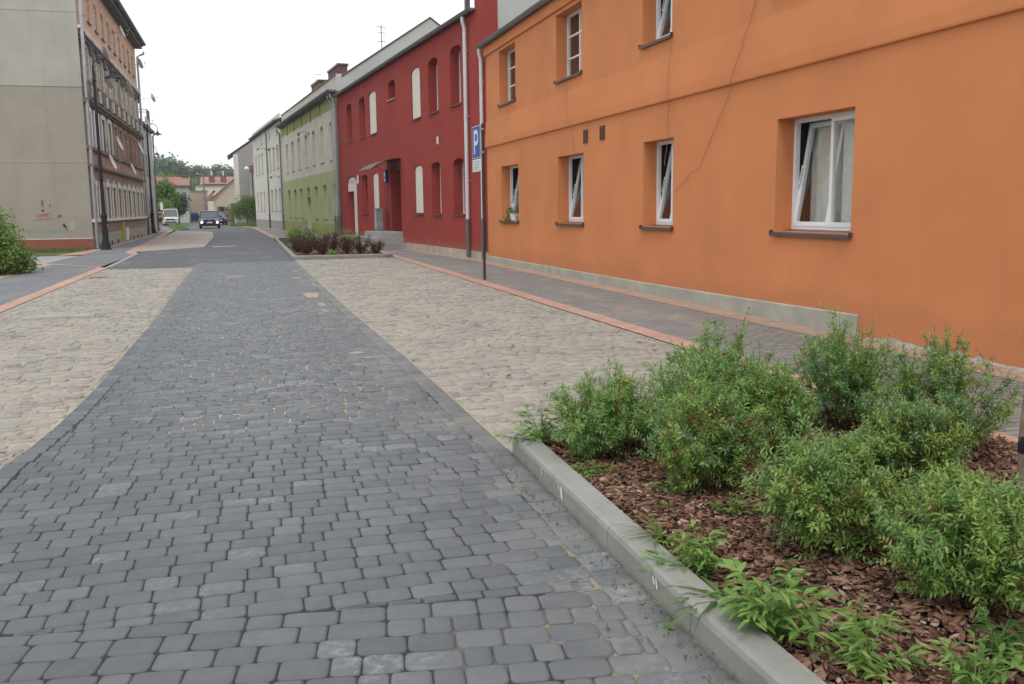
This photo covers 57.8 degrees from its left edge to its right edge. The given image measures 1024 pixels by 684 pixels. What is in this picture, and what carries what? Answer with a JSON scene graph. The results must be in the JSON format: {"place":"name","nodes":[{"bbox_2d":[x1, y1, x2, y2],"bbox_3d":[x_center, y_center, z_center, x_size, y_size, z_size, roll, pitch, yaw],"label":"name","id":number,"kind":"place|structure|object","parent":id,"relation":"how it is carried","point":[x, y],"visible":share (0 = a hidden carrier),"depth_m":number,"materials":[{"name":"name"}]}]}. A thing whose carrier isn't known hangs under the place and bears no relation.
{"place":"outdoors","nodes":[
{"label":"outdoors","id":0,"kind":"place"},
{"bbox_2d":[29,256,76,263],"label":"path","id":1,"kind":"structure","parent":0,"point":[45,259],"depth_m":33.07,"materials":[{"name":"grey concrete"}]},
{"bbox_2d":[0,225,169,305],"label":"sidewalk","id":2,"kind":"structure","parent":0,"point":[15,287],"depth_m":25.47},
{"bbox_2d":[0,206,42,274],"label":"bush","id":3,"kind":"object","parent":2,"relation":"on","point":[16,258],"visible":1,"depth_m":24.39,"materials":[{"name":"green plant"}]},
{"bbox_2d":[0,267,107,311],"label":"red band across kerbside","id":4,"kind":"object","parent":2,"relation":"on","point":[11,304],"visible":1,"depth_m":19.22,"materials":[{"name":"brick"}]},
{"bbox_2d":[57,236,149,255],"bbox_3d":[-20.581,-5.197,48.582,0.920,0.001,28.800,-3,9,-16],"label":"paving strip","id":5,"kind":"object","parent":2,"relation":"on","point":[86,252],"visible":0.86,"depth_m":39.11,"materials":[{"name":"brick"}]},
{"bbox_2d":[92,58,119,249],"bbox_3d":[-17.097,-7.938,39.429,1.260,7.978,0.611,-3,9,-16],"label":"street lamp","id":6,"kind":"object","parent":2,"relation":"on","point":[106,245],"visible":1,"depth_m":39.36,"materials":[{"name":"black metal"}]},
{"bbox_2d":[139,109,159,233],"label":"house","id":7,"kind":"structure","parent":2,"relation":"on","point":[152,167],"depth_m":70.75,"materials":[{"name":"grey paint"}]},
{"bbox_2d":[126,230,172,253],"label":"red band across","id":8,"kind":"object","parent":2,"relation":"on","point":[134,250],"visible":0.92,"depth_m":45.47,"materials":[{"name":"brick"}]},
{"bbox_2d":[146,123,161,232],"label":"street lamp","id":9,"kind":"object","parent":2,"relation":"on","point":[153,229],"visible":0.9,"depth_m":68.39,"materials":[{"name":"black metal"}]},
{"bbox_2d":[0,267,193,468],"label":"cobblestone parking area","id":10,"kind":"object","parent":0,"point":[54,373],"visible":0.98,"depth_m":11.56,"materials":[{"name":"stone"}]},
{"bbox_2d":[21,313,95,320],"bbox_3d":[-7.023,-0.387,14.413,1.000,0.047,0.550,-4,9,-20],"label":"utility cover","id":11,"kind":"object","parent":10,"relation":"on","point":[67,316],"visible":0.77,"depth_m":14.30,"materials":[{"name":"grey concrete"}]},
{"bbox_2d":[136,231,213,251],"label":"parking bay","id":12,"kind":"object","parent":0,"point":[183,239],"visible":1,"depth_m":49.75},
{"bbox_2d":[190,191,207,221],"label":"wall","id":13,"kind":"structure","parent":0,"point":[197,202],"depth_m":140.82,"materials":[{"name":"beige paint"}]},
{"bbox_2d":[103,222,298,269],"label":"road","id":14,"kind":"structure","parent":0,"point":[252,245],"depth_m":35.85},
{"bbox_2d":[163,209,179,225],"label":"parked car","id":15,"kind":"object","parent":14,"relation":"on","point":[171,216],"visible":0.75,"depth_m":103.35,"materials":[{"name":"beige paint"}]},
{"bbox_2d":[169,223,189,229],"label":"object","id":16,"kind":"object","parent":14,"relation":"on","point":[178,227],"visible":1,"depth_m":79.72,"materials":[{"name":"green plant"}]},
{"bbox_2d":[170,185,191,222],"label":"house","id":17,"kind":"structure","parent":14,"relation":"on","point":[186,218],"depth_m":130.25,"materials":[{"name":"grey paint"}]},
{"bbox_2d":[197,210,221,228],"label":"car","id":18,"kind":"object","parent":14,"relation":"on","point":[209,218],"visible":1,"depth_m":85.19,"materials":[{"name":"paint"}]},
{"bbox_2d":[194,184,226,210],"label":"house","id":19,"kind":"structure","parent":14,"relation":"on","point":[210,188],"depth_m":158.07,"materials":[{"name":"beige paint"}]},
{"bbox_2d":[200,171,233,183],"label":"house","id":20,"kind":"structure","parent":0,"point":[221,179],"depth_m":167.52,"materials":[{"name":"red tile"}]},
{"bbox_2d":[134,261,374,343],"bbox_3d":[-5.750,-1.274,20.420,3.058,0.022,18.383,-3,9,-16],"label":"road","id":21,"kind":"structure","parent":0,"point":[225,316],"depth_m":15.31,"materials":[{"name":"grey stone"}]},
{"bbox_2d":[120,0,473,168],"label":"sky","id":22,"kind":"structure","parent":0,"point":[218,71],"materials":[{"name":"white"}]},
{"bbox_2d":[278,238,384,255],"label":"soil","id":23,"kind":"structure","parent":0,"point":[284,241],"depth_m":41.45,"materials":[{"name":"brown soil"}]},
{"bbox_2d":[283,226,306,243],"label":"shrub","id":24,"kind":"object","parent":23,"relation":"on","point":[296,233],"visible":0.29,"depth_m":39.18,"materials":[{"name":"green plant"}]},
{"bbox_2d":[291,232,318,254],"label":"shrub","id":25,"kind":"object","parent":23,"relation":"on","point":[305,248],"visible":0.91,"depth_m":32.64,"materials":[{"name":"red plant"}]},
{"bbox_2d":[301,225,333,245],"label":"shrub","id":26,"kind":"object","parent":23,"relation":"on","point":[318,235],"visible":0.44,"depth_m":38.03,"materials":[{"name":"green plant"}]},
{"bbox_2d":[309,235,333,254],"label":"shrub","id":27,"kind":"object","parent":23,"relation":"on","point":[322,250],"visible":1,"depth_m":32.16,"materials":[{"name":"red plant"}]},
{"bbox_2d":[323,229,344,251],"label":"shrub","id":28,"kind":"object","parent":23,"relation":"on","point":[334,242],"visible":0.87,"depth_m":33.30,"materials":[{"name":"red plant"}]},
{"bbox_2d":[290,246,385,255],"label":"bark mulch","id":29,"kind":"object","parent":23,"relation":"on","point":[338,251],"visible":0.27,"depth_m":33.77,"materials":[{"name":"brown wood"}]},
{"bbox_2d":[332,228,360,243],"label":"shrub","id":30,"kind":"object","parent":23,"relation":"on","point":[344,233],"visible":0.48,"depth_m":37.83,"materials":[{"name":"green plant"}]},
{"bbox_2d":[335,234,358,253],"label":"shrub","id":31,"kind":"object","parent":23,"relation":"on","point":[347,247],"visible":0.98,"depth_m":32.27,"materials":[{"name":"red plant"}]},
{"bbox_2d":[351,232,371,253],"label":"shrub","id":32,"kind":"object","parent":23,"relation":"on","point":[360,248],"visible":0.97,"depth_m":32.61,"materials":[{"name":"red plant"}]},
{"bbox_2d":[367,239,385,253],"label":"shrub","id":33,"kind":"object","parent":23,"relation":"on","point":[375,249],"visible":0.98,"depth_m":32.18,"materials":[{"name":"red plant"}]},
{"bbox_2d":[0,261,739,683],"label":"road","id":34,"kind":"structure","parent":0,"point":[314,509],"depth_m":4.48,"materials":[{"name":"grey stone"}]},
{"bbox_2d":[224,270,372,364],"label":"spilled sand","id":35,"kind":"structure","parent":34,"relation":"on","point":[311,295],"depth_m":17.24,"materials":[{"name":"beige sand"}]},
{"bbox_2d":[490,453,734,683],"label":"fallen bark litter","id":36,"kind":"object","parent":34,"relation":"on","point":[715,668],"visible":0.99,"depth_m":3.91,"materials":[{"name":"bark"},{"name":"wood"}]},
{"bbox_2d":[0,222,1019,389],"bbox_3d":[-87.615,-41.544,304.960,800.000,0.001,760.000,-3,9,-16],"label":"ground","id":37,"kind":"structure","parent":0,"point":[60,253],"depth_m":26.36,"materials":[{"name":"green plant"}]},
{"bbox_2d":[26,247,89,253],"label":"grass","id":38,"kind":"structure","parent":37,"relation":"on","point":[58,250],"depth_m":38.74,"materials":[{"name":"green plant"}]},
{"bbox_2d":[0,0,149,249],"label":"tenement","id":39,"kind":"structure","parent":37,"relation":"on","point":[51,51],"depth_m":39.44,"materials":[{"name":"brown brick"}]},
{"bbox_2d":[156,197,176,212],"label":"tree","id":40,"kind":"object","parent":37,"relation":"on","point":[166,204],"visible":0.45,"depth_m":109.23,"materials":[{"name":"green plant"}]},
{"bbox_2d":[154,175,180,224],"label":"tree","id":41,"kind":"object","parent":37,"relation":"on","point":[164,188],"visible":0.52,"depth_m":112.70,"materials":[{"name":"green plant"}]},
{"bbox_2d":[159,177,191,190],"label":"house","id":42,"kind":"structure","parent":37,"relation":"on","point":[176,180],"depth_m":192.44,"materials":[{"name":"red tile"}]},
{"bbox_2d":[173,189,191,222],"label":"tree","id":43,"kind":"object","parent":37,"relation":"on","point":[184,205],"visible":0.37,"depth_m":118.31,"materials":[{"name":"green plant"}]},
{"bbox_2d":[206,178,234,214],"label":"house","id":44,"kind":"structure","parent":37,"relation":"on","point":[224,196],"depth_m":132.30,"materials":[{"name":"beige paint"}]},
{"bbox_2d":[227,140,253,222],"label":"house","id":45,"kind":"structure","parent":37,"relation":"on","point":[242,156],"depth_m":111.68,"materials":[{"name":"beige paint"}]},
{"bbox_2d":[228,194,256,223],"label":"bush","id":46,"kind":"object","parent":37,"relation":"on","point":[248,206],"visible":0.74,"depth_m":98.13,"materials":[{"name":"green plant"}]},
{"bbox_2d":[244,164,255,221],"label":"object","id":47,"kind":"structure","parent":37,"relation":"on","point":[250,175],"depth_m":106.43,"materials":[{"name":"grey paint"}]},
{"bbox_2d":[248,112,284,230],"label":"house","id":48,"kind":"structure","parent":37,"relation":"on","point":[268,198],"depth_m":79.85,"materials":[{"name":"white paint"}]},
{"bbox_2d":[273,237,392,259],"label":"bed kerb","id":49,"kind":"structure","parent":37,"relation":"on","point":[290,253],"depth_m":30.69,"materials":[{"name":"concrete"}]},
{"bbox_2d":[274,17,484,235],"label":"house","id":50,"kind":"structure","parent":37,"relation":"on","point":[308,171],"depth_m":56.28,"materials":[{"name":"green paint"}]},
{"bbox_2d":[513,399,894,683],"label":"bed kerb","id":51,"kind":"structure","parent":37,"relation":"on","point":[754,655],"depth_m":3.78,"materials":[{"name":"concrete"}]},
{"bbox_2d":[544,410,1023,683],"bbox_3d":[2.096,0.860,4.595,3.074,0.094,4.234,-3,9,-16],"label":"bark mulch","id":52,"kind":"object","parent":51,"relation":"in","point":[958,623],"visible":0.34,"depth_m":4.01,"materials":[{"name":"brown wood"}]},
{"bbox_2d":[492,401,563,443],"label":"weed","id":53,"kind":"object","parent":52,"relation":"on","point":[543,433],"visible":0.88,"depth_m":6.00,"materials":[{"name":"green plant"}]},
{"bbox_2d":[569,459,608,477],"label":"weed","id":54,"kind":"object","parent":52,"relation":"on","point":[578,468],"visible":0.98,"depth_m":5.42,"materials":[{"name":"green plant"}]},
{"bbox_2d":[566,432,614,458],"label":"weed","id":55,"kind":"object","parent":52,"relation":"on","point":[595,455],"visible":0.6,"depth_m":5.70,"materials":[{"name":"green plant"}]},
{"bbox_2d":[541,358,680,466],"bbox_3d":[0.645,0.422,5.816,0.985,0.656,0.898,-3,9,-16],"label":"shrub","id":56,"kind":"object","parent":52,"relation":"on","point":[614,427],"visible":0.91,"depth_m":5.67,"materials":[{"name":"green plant"}]},
{"bbox_2d":[615,512,718,548],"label":"weed","id":57,"kind":"object","parent":52,"relation":"on","point":[658,534],"visible":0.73,"depth_m":4.21,"materials":[{"name":"green plant"}]},
{"bbox_2d":[643,456,705,495],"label":"weed","id":58,"kind":"object","parent":52,"relation":"on","point":[672,488],"visible":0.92,"depth_m":4.99,"materials":[{"name":"green plant"}]},
{"bbox_2d":[632,519,734,578],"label":"weed","id":59,"kind":"object","parent":52,"relation":"on","point":[704,551],"visible":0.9,"depth_m":3.83,"materials":[{"name":"green plant"}]},
{"bbox_2d":[630,360,775,494],"bbox_3d":[1.029,0.467,5.055,0.766,0.792,0.738,3,9,21],"label":"shrub","id":60,"kind":"object","parent":52,"relation":"on","point":[711,445],"visible":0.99,"depth_m":4.95,"materials":[{"name":"green plant"}]},
{"bbox_2d":[661,348,768,455],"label":"shrub","id":61,"kind":"object","parent":52,"relation":"on","point":[739,387],"visible":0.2,"depth_m":5.66,"materials":[{"name":"green plant"}]},
{"bbox_2d":[645,576,789,637],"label":"weed","id":62,"kind":"object","parent":52,"relation":"on","point":[713,586],"visible":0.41,"depth_m":3.54,"materials":[{"name":"green plant"}]},
{"bbox_2d":[639,306,809,420],"bbox_3d":[1.326,0.225,6.115,0.994,0.946,1.016,6,11,40],"label":"shrub","id":63,"kind":"object","parent":52,"relation":"on","point":[732,355],"visible":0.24,"depth_m":6.09,"materials":[{"name":"green plant"}]},
{"bbox_2d":[703,491,756,515],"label":"weed","id":64,"kind":"object","parent":52,"relation":"on","point":[730,510],"visible":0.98,"depth_m":4.66,"materials":[{"name":"green plant"}]},
{"bbox_2d":[727,357,821,463],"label":"shrub","id":65,"kind":"object","parent":52,"relation":"on","point":[776,399],"visible":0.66,"depth_m":5.60,"materials":[{"name":"green plant"}]},
{"bbox_2d":[703,558,852,649],"bbox_3d":[0.947,0.930,3.311,0.526,0.283,0.475,1,8,12],"label":"weed","id":66,"kind":"object","parent":52,"relation":"on","point":[765,624],"visible":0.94,"depth_m":3.27,"materials":[{"name":"green plant"}]},
{"bbox_2d":[766,557,824,594],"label":"weed","id":67,"kind":"object","parent":52,"relation":"on","point":[792,575],"visible":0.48,"depth_m":3.71,"materials":[{"name":"green plant"}]},
{"bbox_2d":[607,416,999,673],"bbox_3d":[1.987,0.836,4.496,2.726,0.095,3.964,-3,9,-16],"label":"ground cover","id":68,"kind":"object","parent":52,"relation":"on","point":[895,628],"visible":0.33,"depth_m":3.76,"materials":[{"name":"green plant"}]},
{"bbox_2d":[738,405,935,564],"bbox_3d":[1.431,0.639,4.112,0.823,0.698,0.775,-3,9,-16],"label":"shrub","id":69,"kind":"object","parent":52,"relation":"on","point":[811,500],"visible":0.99,"depth_m":4.01,"materials":[{"name":"green plant"}]},
{"bbox_2d":[768,302,907,431],"bbox_3d":[2.259,0.191,6.425,0.857,0.902,0.899,-9,11,-44],"label":"shrub","id":70,"kind":"object","parent":52,"relation":"on","point":[857,380],"visible":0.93,"depth_m":6.31,"materials":[{"name":"green plant"}]},
{"bbox_2d":[792,609,937,683],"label":"weed","id":71,"kind":"object","parent":52,"relation":"on","point":[865,656],"visible":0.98,"depth_m":3.09,"materials":[{"name":"green plant"}]},
{"bbox_2d":[837,594,893,633],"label":"weed","id":72,"kind":"object","parent":52,"relation":"on","point":[870,626],"visible":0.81,"depth_m":3.33,"materials":[{"name":"green plant"}]},
{"bbox_2d":[841,389,979,485],"bbox_3d":[2.211,0.555,5.182,0.736,0.586,0.710,2,9,18],"label":"shrub","id":73,"kind":"object","parent":52,"relation":"on","point":[919,442],"visible":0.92,"depth_m":5.02,"materials":[{"name":"green plant"}]},
{"bbox_2d":[845,322,1023,446],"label":"shrub","id":74,"kind":"object","parent":52,"relation":"on","point":[912,387],"visible":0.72,"depth_m":5.68,"materials":[{"name":"green plant"}]},
{"bbox_2d":[873,462,1023,621],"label":"shrub","id":75,"kind":"object","parent":52,"relation":"on","point":[973,545],"visible":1,"depth_m":3.46,"materials":[{"name":"green plant"}]},
{"bbox_2d":[894,452,1022,539],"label":"shrub","id":76,"kind":"object","parent":52,"relation":"on","point":[927,479],"visible":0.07,"depth_m":4.17,"materials":[{"name":"green plant"}]},
{"bbox_2d":[926,628,1023,683],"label":"weed","id":77,"kind":"object","parent":52,"relation":"on","point":[973,678],"visible":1,"depth_m":2.95,"materials":[{"name":"green plant"}]},
{"bbox_2d":[971,606,1023,664],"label":"weed","id":78,"kind":"object","parent":52,"relation":"on","point":[1012,638],"visible":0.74,"depth_m":3.15,"materials":[{"name":"green plant"}]},
{"bbox_2d":[1017,397,1023,494],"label":"stake","id":79,"kind":"object","parent":52,"relation":"on","point":[1020,467],"visible":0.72,"depth_m":4.33,"materials":[{"name":"brown wood"}]},
{"bbox_2d":[475,0,1023,371],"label":"house","id":80,"kind":"structure","parent":37,"relation":"on","point":[797,162],"depth_m":12.84,"materials":[{"name":"orange paint"}]},
{"bbox_2d":[497,48,515,107],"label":"window","id":81,"kind":"structure","parent":80,"relation":"in","point":[511,54],"depth_m":26.16,"materials":[{"name":"white plastic"}]},
{"bbox_2d":[499,165,518,223],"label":"window","id":82,"kind":"structure","parent":80,"relation":"in","point":[514,187],"depth_m":26.50,"materials":[{"name":"white plastic"}]},
{"bbox_2d":[503,202,518,224],"bbox_3d":[-0.042,-3.570,25.750,0.366,0.669,1.124,-3,9,-16],"label":"flower pot","id":83,"kind":"object","parent":80,"relation":"on","point":[513,215],"visible":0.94,"depth_m":25.47,"materials":[{"name":"white ceramic"}]},
{"bbox_2d":[553,8,581,84],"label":"window","id":84,"kind":"structure","parent":80,"relation":"in","point":[574,20],"depth_m":21.35,"materials":[{"name":"white plastic"}]},
{"bbox_2d":[555,155,583,226],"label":"window","id":85,"kind":"structure","parent":80,"relation":"in","point":[576,163],"depth_m":21.68,"materials":[{"name":"white plastic"}]},
{"bbox_2d":[638,0,672,49],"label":"window","id":86,"kind":"structure","parent":80,"relation":"in","point":[663,7],"depth_m":16.72,"materials":[{"name":"white plastic"}]},
{"bbox_2d":[639,140,673,230],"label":"window","id":87,"kind":"structure","parent":80,"relation":"in","point":[664,191],"depth_m":17.06,"materials":[{"name":"white plastic"}]},
{"bbox_2d":[769,110,854,239],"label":"window","id":88,"kind":"structure","parent":80,"relation":"in","point":[823,144],"depth_m":12.55,"materials":[{"name":"white plastic"}]},
{"bbox_2d":[296,257,842,453],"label":"parking bay cobbles","id":89,"kind":"object","parent":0,"point":[461,327],"visible":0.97,"depth_m":11.40,"materials":[{"name":"stone"}]},
{"bbox_2d":[388,314,667,629],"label":"scattered leaf litter","id":90,"kind":"object","parent":89,"relation":"on","point":[607,627],"visible":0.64,"depth_m":8.40,"materials":[{"name":"brown plant"}]},
{"bbox_2d":[253,227,1023,436],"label":"pavement","id":91,"kind":"structure","parent":0,"point":[676,321],"depth_m":13.65,"materials":[{"name":"grey stone"}]},
{"bbox_2d":[351,230,405,248],"bbox_3d":[-5.826,-4.338,39.200,1.616,0.670,4.550,-4,9,-21],"label":"doorstep","id":92,"kind":"object","parent":91,"relation":"on","point":[393,239],"visible":0.73,"depth_m":37.55,"materials":[{"name":"grey concrete"}]},
{"bbox_2d":[374,208,382,230],"bbox_3d":[-5.728,-5.263,39.892,0.320,0.960,0.480,-4,9,-21],"label":"cabinet","id":93,"kind":"object","parent":92,"relation":"on","point":[378,217],"visible":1,"depth_m":39.70,"materials":[{"name":"grey metal"}]},
{"bbox_2d":[332,0,538,260],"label":"house","id":94,"kind":"structure","parent":91,"relation":"on","point":[407,118],"depth_m":34.05,"materials":[{"name":"red paint"}]},
{"bbox_2d":[348,177,357,234],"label":"door","id":95,"kind":"structure","parent":94,"relation":"in","point":[352,184],"depth_m":46.72,"materials":[{"name":"paint"}]},
{"bbox_2d":[368,91,376,135],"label":"window","id":96,"kind":"structure","parent":94,"relation":"in","point":[373,125],"depth_m":41.66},
{"bbox_2d":[373,173,378,213],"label":"window","id":97,"kind":"structure","parent":94,"relation":"in","point":[376,181],"depth_m":41.98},
{"bbox_2d":[411,68,420,120],"bbox_3d":[-3.470,-9.291,34.795,0.400,1.877,1.310,-4,9,-21],"label":"window","id":98,"kind":"structure","parent":94,"relation":"in","point":[416,72],"depth_m":34.79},
{"bbox_2d":[414,166,423,214],"bbox_3d":[-3.385,-5.749,35.210,0.400,1.847,1.230,-4,9,-21],"label":"window","id":99,"kind":"structure","parent":94,"relation":"in","point":[419,174],"depth_m":35.20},
{"bbox_2d":[449,50,461,107],"bbox_3d":[-1.678,-8.656,30.211,0.434,1.897,1.280,-4,9,-21],"label":"window","id":100,"kind":"structure","parent":94,"relation":"in","point":[460,50],"depth_m":30.76,"materials":[{"name":"white plastic"}]},
{"bbox_2d":[452,161,464,215],"bbox_3d":[-1.587,-5.110,30.588,0.434,1.867,1.250,-4,9,-21],"label":"window","id":101,"kind":"structure","parent":94,"relation":"in","point":[463,161],"depth_m":31.13,"materials":[{"name":"white plastic"}]},
{"bbox_2d":[472,123,485,279],"bbox_3d":[-0.743,-3.147,21.006,0.090,3.460,0.818,-3,9,-16],"label":"parking sign","id":102,"kind":"object","parent":91,"relation":"on","point":[477,147],"visible":0.99,"depth_m":20.69,"materials":[{"name":"grey metal"}]},
{"bbox_2d":[258,227,1023,381],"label":"paving strip","id":103,"kind":"object","parent":91,"relation":"on","point":[781,325],"visible":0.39,"depth_m":13.58,"materials":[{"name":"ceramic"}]},
{"bbox_2d":[380,250,1017,442],"bbox_3d":[-2.763,-2.226,26.719,0.790,0.001,59.000,-3,9,-16],"label":"red band kerbside","id":104,"kind":"object","parent":91,"relation":"on","point":[638,329],"visible":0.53,"depth_m":13.63,"materials":[{"name":"ceramic"}]},
{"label":"hill","id":105,"kind":"structure","parent":0,"visible":0},
{"bbox_2d":[153,151,193,178],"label":"tree","id":106,"kind":"object","parent":105,"relation":"on","point":[165,165],"visible":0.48,"depth_m":271.36,"materials":[{"name":"green plant"}]},
{"bbox_2d":[187,166,214,177],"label":"tree","id":107,"kind":"object","parent":105,"relation":"on","point":[200,171],"visible":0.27,"depth_m":286.71,"materials":[{"name":"green plant"}]},
{"bbox_2d":[208,162,232,174],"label":"tree","id":108,"kind":"object","parent":105,"relation":"on","point":[215,169],"visible":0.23,"depth_m":310.77,"materials":[{"name":"green plant"}]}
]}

